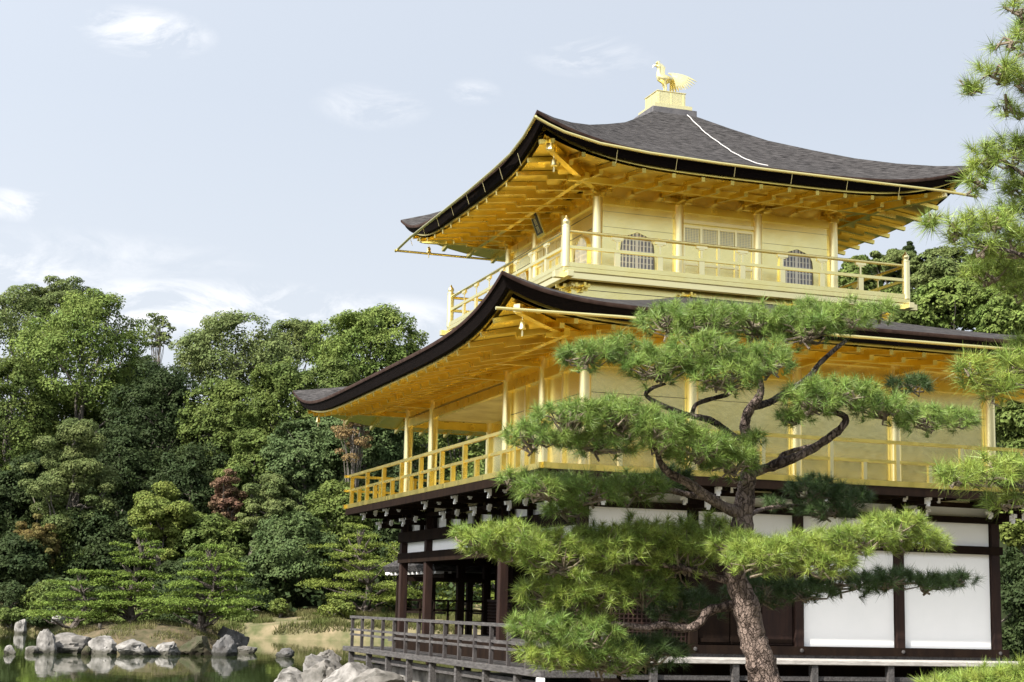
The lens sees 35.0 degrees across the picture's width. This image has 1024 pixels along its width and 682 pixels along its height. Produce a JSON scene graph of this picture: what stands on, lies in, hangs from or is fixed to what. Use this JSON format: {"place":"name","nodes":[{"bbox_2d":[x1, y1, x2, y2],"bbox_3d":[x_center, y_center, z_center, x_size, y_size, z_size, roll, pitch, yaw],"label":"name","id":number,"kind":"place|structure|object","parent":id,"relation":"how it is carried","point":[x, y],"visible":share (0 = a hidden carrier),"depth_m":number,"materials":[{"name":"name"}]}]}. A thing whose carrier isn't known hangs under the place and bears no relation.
{"place":"outdoors","nodes":[
{"label":"outdoors","id":0,"kind":"place"},
{"bbox_2d":[53,617,220,651],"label":"grassy bank","id":1,"kind":"structure","parent":0,"point":[143,635],"depth_m":70.42,"materials":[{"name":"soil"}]},
{"bbox_2d":[20,567,127,630],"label":"garden pine","id":2,"kind":"object","parent":1,"relation":"on","point":[85,603],"visible":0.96,"depth_m":72.92,"materials":[{"name":"green plant"}]},
{"bbox_2d":[87,528,176,623],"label":"garden pine","id":3,"kind":"object","parent":1,"relation":"on","point":[131,589],"visible":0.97,"depth_m":73.63,"materials":[{"name":"green plant"}]},
{"bbox_2d":[132,543,270,632],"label":"garden pine","id":4,"kind":"object","parent":1,"relation":"on","point":[215,593],"visible":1,"depth_m":72.39,"materials":[{"name":"green plant"}]},
{"bbox_2d":[216,626,249,651],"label":"rock","id":5,"kind":"object","parent":1,"relation":"on","point":[239,639],"visible":0.39,"depth_m":72.65,"materials":[{"name":"grey stone"}]},
{"bbox_2d":[0,601,480,641],"bbox_3d":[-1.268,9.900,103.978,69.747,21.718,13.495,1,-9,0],"label":"shore bank","id":6,"kind":"structure","parent":0,"point":[260,630],"depth_m":99.53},
{"bbox_2d":[0,607,27,628],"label":"shrub","id":7,"kind":"object","parent":6,"relation":"on","point":[12,614],"visible":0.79,"depth_m":101.57,"materials":[{"name":"green plant"}]},
{"bbox_2d":[0,580,29,608],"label":"shrub","id":8,"kind":"object","parent":6,"relation":"on","point":[11,592],"visible":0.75,"depth_m":103.46,"materials":[{"name":"green plant"}]},
{"bbox_2d":[25,608,56,627],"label":"shrub","id":9,"kind":"object","parent":6,"relation":"on","point":[39,623],"visible":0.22,"depth_m":101.32,"materials":[{"name":"green plant"}]},
{"bbox_2d":[18,579,79,610],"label":"shrub","id":10,"kind":"object","parent":6,"relation":"on","point":[35,593],"visible":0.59,"depth_m":103.59,"materials":[{"name":"green plant"}]},
{"bbox_2d":[63,607,106,625],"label":"shrub","id":11,"kind":"object","parent":6,"relation":"on","point":[86,621],"visible":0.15,"depth_m":101.36,"materials":[{"name":"green plant"}]},
{"bbox_2d":[67,583,139,614],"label":"shrub","id":12,"kind":"object","parent":6,"relation":"on","point":[97,588],"visible":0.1,"depth_m":104.42,"materials":[{"name":"green plant"}]},
{"bbox_2d":[107,609,163,622],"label":"shrub","id":13,"kind":"object","parent":6,"relation":"on","point":[147,614],"visible":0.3,"depth_m":102.22,"materials":[{"name":"green plant"}]},
{"bbox_2d":[135,580,203,621],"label":"shrub","id":14,"kind":"object","parent":6,"relation":"on","point":[167,590],"visible":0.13,"depth_m":104.19,"materials":[{"name":"green plant"}]},
{"bbox_2d":[155,610,211,627],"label":"shrub","id":15,"kind":"object","parent":6,"relation":"on","point":[193,618],"visible":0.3,"depth_m":101.84,"materials":[{"name":"green plant"}]},
{"bbox_2d":[209,607,259,622],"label":"shrub","id":16,"kind":"object","parent":6,"relation":"on","point":[246,618],"visible":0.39,"depth_m":101.82,"materials":[{"name":"green plant"}]},
{"bbox_2d":[202,584,275,612],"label":"shrub","id":17,"kind":"object","parent":6,"relation":"on","point":[268,596],"visible":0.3,"depth_m":104.79,"materials":[{"name":"green plant"}]},
{"bbox_2d":[0,603,480,634],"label":"shore grass","id":18,"kind":"structure","parent":6,"relation":"on","point":[265,616],"depth_m":101.13,"materials":[{"name":"green plant"}]},
{"bbox_2d":[221,555,297,610],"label":"broadleaf tree","id":19,"kind":"object","parent":6,"relation":"on","point":[256,579],"visible":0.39,"depth_m":106.97,"materials":[{"name":"green plant"}]},
{"bbox_2d":[267,598,288,617],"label":"shrub","id":20,"kind":"object","parent":6,"relation":"on","point":[278,605],"visible":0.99,"depth_m":103.68,"materials":[{"name":"green plant"}]},
{"bbox_2d":[313,598,355,618],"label":"shrub","id":21,"kind":"object","parent":6,"relation":"on","point":[334,607],"visible":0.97,"depth_m":102.58,"materials":[{"name":"green plant"}]},
{"bbox_2d":[296,522,418,612],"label":"garden pine","id":22,"kind":"object","parent":6,"relation":"on","point":[365,575],"visible":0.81,"depth_m":106.08,"materials":[{"name":"green plant"}]},
{"bbox_2d":[358,541,465,608],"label":"garden pine","id":23,"kind":"object","parent":6,"relation":"on","point":[413,590],"visible":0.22,"depth_m":107.86,"materials":[{"name":"green plant"}]},
{"bbox_2d":[421,581,494,608],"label":"garden pine","id":24,"kind":"object","parent":6,"relation":"on","point":[474,589],"visible":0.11,"depth_m":109.48,"materials":[{"name":"green plant"}]},
{"bbox_2d":[0,399,492,612],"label":"undergrowth","id":25,"kind":"object","parent":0,"point":[450,593],"visible":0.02,"depth_m":107.45,"materials":[{"name":"green plant"}]},
{"bbox_2d":[0,632,494,681],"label":"pond water","id":26,"kind":"structure","parent":0,"point":[263,663],"depth_m":56.58,"materials":[{"name":"green liquid"}]},
{"bbox_2d":[3,645,15,653],"bbox_3d":[-19.423,12.042,62.951,0.479,0.537,0.368,1,-9,0],"label":"rock","id":27,"kind":"object","parent":26,"relation":"in","point":[8,649],"visible":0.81,"depth_m":62.85,"materials":[{"name":"white stone"}]},
{"bbox_2d":[14,619,26,633],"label":"rock","id":28,"kind":"object","parent":26,"relation":"in","point":[20,627],"visible":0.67,"depth_m":97.48,"materials":[{"name":"white stone"}]},
{"bbox_2d":[25,646,38,652],"bbox_3d":[-19.044,12.307,64.495,0.585,0.417,0.413,1,-9,0],"label":"rock","id":29,"kind":"object","parent":26,"relation":"in","point":[31,649],"visible":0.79,"depth_m":64.38,"materials":[{"name":"stone"}]},
{"bbox_2d":[36,629,56,652],"bbox_3d":[-18.585,12.214,64.973,0.815,1.415,0.484,1,-9,0],"label":"rock","id":30,"kind":"object","parent":26,"relation":"in","point":[46,641],"visible":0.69,"depth_m":64.82,"materials":[{"name":"white stone"}]},
{"bbox_2d":[55,632,91,653],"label":"rock","id":31,"kind":"object","parent":26,"relation":"in","point":[66,642],"visible":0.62,"depth_m":65.42,"materials":[{"name":"stone"}]},
{"bbox_2d":[81,646,91,654],"bbox_3d":[-16.744,12.239,63.990,0.405,0.486,0.388,1,-9,0],"label":"rock","id":32,"kind":"object","parent":26,"relation":"in","point":[86,650],"visible":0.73,"depth_m":63.86,"materials":[{"name":"stone"}]},
{"bbox_2d":[88,635,116,653],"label":"rock","id":33,"kind":"object","parent":26,"relation":"in","point":[104,644],"visible":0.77,"depth_m":65.37,"materials":[{"name":"white stone"}]},
{"bbox_2d":[116,639,149,654],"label":"rock","id":34,"kind":"object","parent":26,"relation":"in","point":[131,647],"visible":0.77,"depth_m":65.12,"materials":[{"name":"white stone"}]},
{"bbox_2d":[156,641,180,654],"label":"rock","id":35,"kind":"object","parent":26,"relation":"in","point":[167,648],"visible":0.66,"depth_m":66.08,"materials":[{"name":"white stone"}]},
{"bbox_2d":[179,636,211,654],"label":"rock","id":36,"kind":"object","parent":26,"relation":"in","point":[198,645],"visible":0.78,"depth_m":67.00,"materials":[{"name":"stone"}]},
{"bbox_2d":[211,634,237,655],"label":"rock","id":37,"kind":"object","parent":26,"relation":"in","point":[224,645],"visible":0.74,"depth_m":66.67,"materials":[{"name":"grey stone"}]},
{"bbox_2d":[237,646,257,652],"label":"rock","id":38,"kind":"object","parent":26,"relation":"in","point":[245,649],"visible":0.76,"depth_m":70.58,"materials":[{"name":"stone"}]},
{"bbox_2d":[275,648,293,657],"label":"rock","id":39,"kind":"object","parent":26,"relation":"in","point":[285,653],"visible":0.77,"depth_m":66.32,"materials":[{"name":"grey stone"}]},
{"bbox_2d":[274,666,301,681],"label":"rock","id":40,"kind":"object","parent":26,"relation":"in","point":[290,674],"visible":0.77,"depth_m":38.99,"materials":[{"name":"white stone"}]},
{"bbox_2d":[303,653,330,670],"bbox_3d":[-4.639,8.163,39.826,1.062,0.990,1.102,5,-10,-19],"label":"rock","id":41,"kind":"object","parent":26,"relation":"on","point":[311,659],"visible":0.28,"depth_m":39.46,"materials":[{"name":"white stone"}]},
{"bbox_2d":[383,558,501,672],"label":"fishing pavilion","id":42,"kind":"structure","parent":26,"relation":"in","point":[447,571],"depth_m":42.24,"materials":[{"name":"brown wood"}]},
{"bbox_2d":[0,419,1023,660],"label":"hillside","id":43,"kind":"structure","parent":0,"point":[302,602],"depth_m":111.99,"materials":[{"name":"green plant"}]},
{"bbox_2d":[0,465,42,578],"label":"broadleaf tree","id":44,"kind":"object","parent":43,"relation":"on","point":[13,495],"visible":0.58,"depth_m":116.06,"materials":[{"name":"green plant"}]},
{"bbox_2d":[0,437,56,502],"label":"broadleaf tree","id":45,"kind":"object","parent":43,"relation":"on","point":[41,451],"visible":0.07,"depth_m":126.35,"materials":[{"name":"green plant"}]},
{"bbox_2d":[0,532,57,594],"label":"broadleaf tree","id":46,"kind":"object","parent":43,"relation":"on","point":[23,565],"visible":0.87,"depth_m":108.34,"materials":[{"name":"green plant"}]},
{"bbox_2d":[0,356,61,474],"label":"broadleaf tree","id":47,"kind":"object","parent":43,"relation":"on","point":[34,425],"visible":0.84,"depth_m":124.72,"materials":[{"name":"green plant"}]},
{"bbox_2d":[0,450,64,534],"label":"broadleaf tree","id":48,"kind":"object","parent":43,"relation":"on","point":[22,459],"visible":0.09,"depth_m":121.75,"materials":[{"name":"green plant"}]},
{"bbox_2d":[0,287,67,434],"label":"broadleaf tree","id":49,"kind":"object","parent":43,"relation":"on","point":[15,302],"visible":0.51,"depth_m":148.63,"materials":[{"name":"green plant"}]},
{"bbox_2d":[13,513,61,601],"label":"broadleaf tree","id":50,"kind":"object","parent":43,"relation":"on","point":[44,535],"visible":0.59,"depth_m":110.05,"materials":[{"name":"green plant"}]},
{"bbox_2d":[6,275,103,378],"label":"broadleaf tree","id":51,"kind":"object","parent":43,"relation":"on","point":[53,293],"visible":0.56,"depth_m":151.71,"materials":[{"name":"green plant"}]},
{"bbox_2d":[15,384,108,452],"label":"broadleaf tree","id":52,"kind":"object","parent":43,"relation":"on","point":[63,414],"visible":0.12,"depth_m":131.83,"materials":[{"name":"green plant"}]},
{"bbox_2d":[18,417,123,585],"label":"broadleaf tree","id":53,"kind":"object","parent":43,"relation":"on","point":[77,470],"visible":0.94,"depth_m":113.59,"materials":[{"name":"green plant"}]},
{"bbox_2d":[5,288,155,506],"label":"broadleaf tree","id":54,"kind":"object","parent":43,"relation":"on","point":[51,342],"visible":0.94,"depth_m":127.79,"materials":[{"name":"green plant"}]},
{"bbox_2d":[41,500,124,576],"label":"broadleaf tree","id":55,"kind":"object","parent":43,"relation":"on","point":[61,561],"visible":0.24,"depth_m":112.85,"materials":[{"name":"green plant"}]},
{"bbox_2d":[57,506,156,595],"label":"broadleaf tree","id":56,"kind":"object","parent":43,"relation":"on","point":[121,530],"visible":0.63,"depth_m":111.84,"materials":[{"name":"green plant"}]},
{"bbox_2d":[81,423,164,515],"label":"broadleaf tree","id":57,"kind":"object","parent":43,"relation":"on","point":[122,453],"visible":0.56,"depth_m":120.22,"materials":[{"name":"green plant"}]},
{"bbox_2d":[106,354,177,480],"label":"broadleaf tree","id":58,"kind":"object","parent":43,"relation":"on","point":[137,372],"visible":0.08,"depth_m":135.68,"materials":[{"name":"green plant"}]},
{"bbox_2d":[99,359,208,488],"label":"broadleaf tree","id":59,"kind":"object","parent":43,"relation":"on","point":[170,396],"visible":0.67,"depth_m":124.87,"materials":[{"name":"green plant"}]},
{"bbox_2d":[140,313,176,368],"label":"broadleaf tree","id":60,"kind":"object","parent":43,"relation":"on","point":[159,337],"visible":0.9,"depth_m":149.34,"materials":[{"name":"green plant"}]},
{"bbox_2d":[127,481,206,592],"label":"broadleaf tree","id":61,"kind":"object","parent":43,"relation":"on","point":[163,516],"visible":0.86,"depth_m":110.33,"materials":[{"name":"green plant"}]},
{"bbox_2d":[148,556,222,609],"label":"broadleaf tree","id":62,"kind":"object","parent":43,"relation":"on","point":[172,567],"visible":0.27,"depth_m":108.37,"materials":[{"name":"green plant"}]},
{"bbox_2d":[142,441,240,556],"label":"broadleaf tree","id":63,"kind":"object","parent":43,"relation":"on","point":[197,491],"visible":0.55,"depth_m":119.25,"materials":[{"name":"green plant"}]},
{"bbox_2d":[174,376,251,473],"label":"broadleaf tree","id":64,"kind":"object","parent":43,"relation":"on","point":[220,423],"visible":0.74,"depth_m":122.99,"materials":[{"name":"green plant"}]},
{"bbox_2d":[174,512,256,580],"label":"broadleaf tree","id":65,"kind":"object","parent":43,"relation":"on","point":[214,528],"visible":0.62,"depth_m":109.72,"materials":[{"name":"green plant"}]},
{"bbox_2d":[207,468,248,521],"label":"maple tree","id":66,"kind":"object","parent":43,"relation":"on","point":[231,495],"visible":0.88,"depth_m":112.19,"materials":[{"name":"red plant"}]},
{"bbox_2d":[168,308,307,448],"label":"broadleaf tree","id":67,"kind":"object","parent":43,"relation":"on","point":[200,355],"visible":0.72,"depth_m":133.49,"materials":[{"name":"green plant"}]},
{"bbox_2d":[213,429,295,554],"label":"broadleaf tree","id":68,"kind":"object","parent":43,"relation":"on","point":[244,444],"visible":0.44,"depth_m":118.45,"materials":[{"name":"green plant"}]},
{"bbox_2d":[235,473,306,541],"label":"broadleaf tree","id":69,"kind":"object","parent":43,"relation":"on","point":[269,502],"visible":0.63,"depth_m":111.54,"materials":[{"name":"green plant"}]},
{"bbox_2d":[241,356,332,513],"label":"broadleaf tree","id":70,"kind":"object","parent":43,"relation":"on","point":[268,410],"visible":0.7,"depth_m":121.28,"materials":[{"name":"green plant"}]},
{"bbox_2d":[240,509,340,608],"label":"broadleaf tree","id":71,"kind":"object","parent":43,"relation":"on","point":[286,554],"visible":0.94,"depth_m":107.47,"materials":[{"name":"green plant"}]},
{"bbox_2d":[270,317,324,411],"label":"broadleaf tree","id":72,"kind":"object","parent":43,"relation":"on","point":[298,329],"visible":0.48,"depth_m":152.06,"materials":[{"name":"green plant"}]},
{"bbox_2d":[259,417,347,505],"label":"broadleaf tree","id":73,"kind":"object","parent":43,"relation":"on","point":[287,451],"visible":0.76,"depth_m":117.28,"materials":[{"name":"green plant"}]},
{"bbox_2d":[304,357,360,468],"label":"broadleaf tree","id":74,"kind":"object","parent":43,"relation":"on","point":[338,372],"visible":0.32,"depth_m":124.57,"materials":[{"name":"green plant"}]},
{"bbox_2d":[303,479,379,589],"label":"broadleaf tree","id":75,"kind":"object","parent":43,"relation":"on","point":[327,501],"visible":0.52,"depth_m":112.19,"materials":[{"name":"green plant"}]},
{"bbox_2d":[330,419,372,578],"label":"broadleaf tree","id":76,"kind":"object","parent":43,"relation":"on","point":[355,442],"visible":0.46,"depth_m":114.09,"materials":[{"name":"brown plant"}]},
{"bbox_2d":[310,416,418,482],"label":"broadleaf tree","id":77,"kind":"object","parent":43,"relation":"on","point":[392,450],"visible":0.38,"depth_m":117.69,"materials":[{"name":"green plant"}]},
{"bbox_2d":[301,302,428,461],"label":"broadleaf tree","id":78,"kind":"object","parent":43,"relation":"on","point":[351,334],"visible":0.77,"depth_m":129.29,"materials":[{"name":"green plant"}]},
{"bbox_2d":[345,458,447,529],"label":"broadleaf tree","id":79,"kind":"object","parent":43,"relation":"on","point":[393,471],"visible":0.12,"depth_m":115.18,"materials":[{"name":"green plant"}]},
{"bbox_2d":[368,519,443,590],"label":"broadleaf tree","id":80,"kind":"object","parent":43,"relation":"on","point":[389,535],"visible":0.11,"depth_m":111.52,"materials":[{"name":"green plant"}]},
{"bbox_2d":[398,430,485,480],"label":"broadleaf tree","id":81,"kind":"object","parent":43,"relation":"on","point":[449,440],"visible":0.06,"depth_m":119.38,"materials":[{"name":"green plant"}]},
{"bbox_2d":[446,454,494,587],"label":"broadleaf tree","id":82,"kind":"object","parent":43,"relation":"on","point":[470,472],"visible":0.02,"depth_m":113.44,"materials":[{"name":"green plant"}]},
{"bbox_2d":[869,248,921,287],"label":"broadleaf tree","id":83,"kind":"object","parent":43,"relation":"on","point":[893,255],"visible":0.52,"depth_m":117.25,"materials":[{"name":"green plant"}]},
{"bbox_2d":[880,282,937,325],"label":"broadleaf tree","id":84,"kind":"object","parent":43,"relation":"on","point":[909,317],"visible":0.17,"depth_m":94.71,"materials":[{"name":"green plant"}]},
{"bbox_2d":[902,241,916,288],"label":"conifer tree","id":85,"kind":"object","parent":43,"relation":"on","point":[909,247],"visible":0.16,"depth_m":119.97,"materials":[{"name":"green plant"}]},
{"bbox_2d":[910,244,969,291],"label":"broadleaf tree","id":86,"kind":"object","parent":43,"relation":"on","point":[932,265],"visible":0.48,"depth_m":114.80,"materials":[{"name":"green plant"}]},
{"bbox_2d":[913,275,986,331],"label":"broadleaf tree","id":87,"kind":"object","parent":43,"relation":"on","point":[947,297],"visible":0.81,"depth_m":93.11,"materials":[{"name":"green plant"}]},
{"bbox_2d":[958,241,1023,289],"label":"broadleaf tree","id":88,"kind":"object","parent":43,"relation":"on","point":[968,262],"visible":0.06,"depth_m":111.65,"materials":[{"name":"green plant"}]},
{"bbox_2d":[965,288,1023,334],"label":"broadleaf tree","id":89,"kind":"object","parent":43,"relation":"on","point":[998,316],"visible":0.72,"depth_m":90.69,"materials":[{"name":"green plant"}]},
{"bbox_2d":[995,398,1023,461],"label":"broadleaf tree","id":90,"kind":"object","parent":43,"relation":"on","point":[1009,427],"visible":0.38,"depth_m":54.91,"materials":[{"name":"green plant"}]},
{"bbox_2d":[1000,546,1023,660],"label":"broadleaf tree","id":91,"kind":"object","parent":43,"relation":"on","point":[1012,576],"visible":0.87,"depth_m":53.36,"materials":[{"name":"green plant"}]},
{"bbox_2d":[0,0,1023,419],"label":"sky","id":92,"kind":"structure","parent":0,"point":[186,161],"materials":[{"name":"blue"}]},
{"bbox_2d":[475,671,576,681],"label":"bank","id":93,"kind":"structure","parent":0,"point":[546,679],"depth_m":37.43,"materials":[{"name":"grey stone"}]},
{"bbox_2d":[300,659,341,681],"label":"rock","id":94,"kind":"object","parent":93,"relation":"on","point":[320,671],"visible":0.63,"depth_m":38.29,"materials":[{"name":"stone"}]},
{"bbox_2d":[317,649,341,662],"bbox_3d":[-4.688,8.148,40.866,0.758,0.770,0.815,-6,-12,36],"label":"rock","id":95,"kind":"object","parent":93,"relation":"on","point":[330,654],"visible":0.27,"depth_m":40.85,"materials":[{"name":"stone"}]},
{"bbox_2d":[322,662,369,681],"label":"rock","id":96,"kind":"object","parent":93,"relation":"on","point":[348,671],"visible":0.68,"depth_m":36.87,"materials":[{"name":"white stone"}]},
{"bbox_2d":[349,668,404,681],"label":"rock","id":97,"kind":"object","parent":93,"relation":"on","point":[374,675],"visible":1,"depth_m":35.03,"materials":[{"name":"stone"}]},
{"bbox_2d":[293,89,1023,681],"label":"golden pavilion","id":98,"kind":"structure","parent":93,"relation":"on","point":[603,229],"depth_m":31.75,"materials":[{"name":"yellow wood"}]},
{"bbox_2d":[653,61,696,91],"bbox_3d":[3.716,-5.996,37.021,0.986,0.877,0.424,0,-9,10],"label":"phoenix statue","id":99,"kind":"object","parent":98,"relation":"on","point":[676,80],"visible":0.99,"depth_m":36.91,"materials":[{"name":"gold metal"}]},
{"bbox_2d":[447,289,986,681],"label":"pine tree","id":100,"kind":"object","parent":93,"relation":"on","point":[645,553],"visible":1,"depth_m":13.14,"materials":[{"name":"green plant"}]},
{"bbox_2d":[907,654,1023,681],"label":"pine bush","id":101,"kind":"object","parent":93,"relation":"on","point":[1005,672],"visible":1,"depth_m":11.42,"materials":[{"name":"green plant"}]},
{"bbox_2d":[908,0,1023,518],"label":"pine tree","id":102,"kind":"object","parent":93,"relation":"on","point":[1001,218],"visible":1,"depth_m":9.82,"materials":[{"name":"green plant"}]},
{"bbox_2d":[999,510,1023,554],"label":"broadleaf tree","id":103,"kind":"object","parent":93,"relation":"on","point":[1012,534],"visible":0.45,"depth_m":49.43,"materials":[{"name":"green plant"}]},
{"bbox_2d":[838,255,884,290],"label":"broadleaf tree","id":104,"kind":"object","parent":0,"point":[853,268],"visible":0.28,"depth_m":103.20,"materials":[{"name":"green plant"}]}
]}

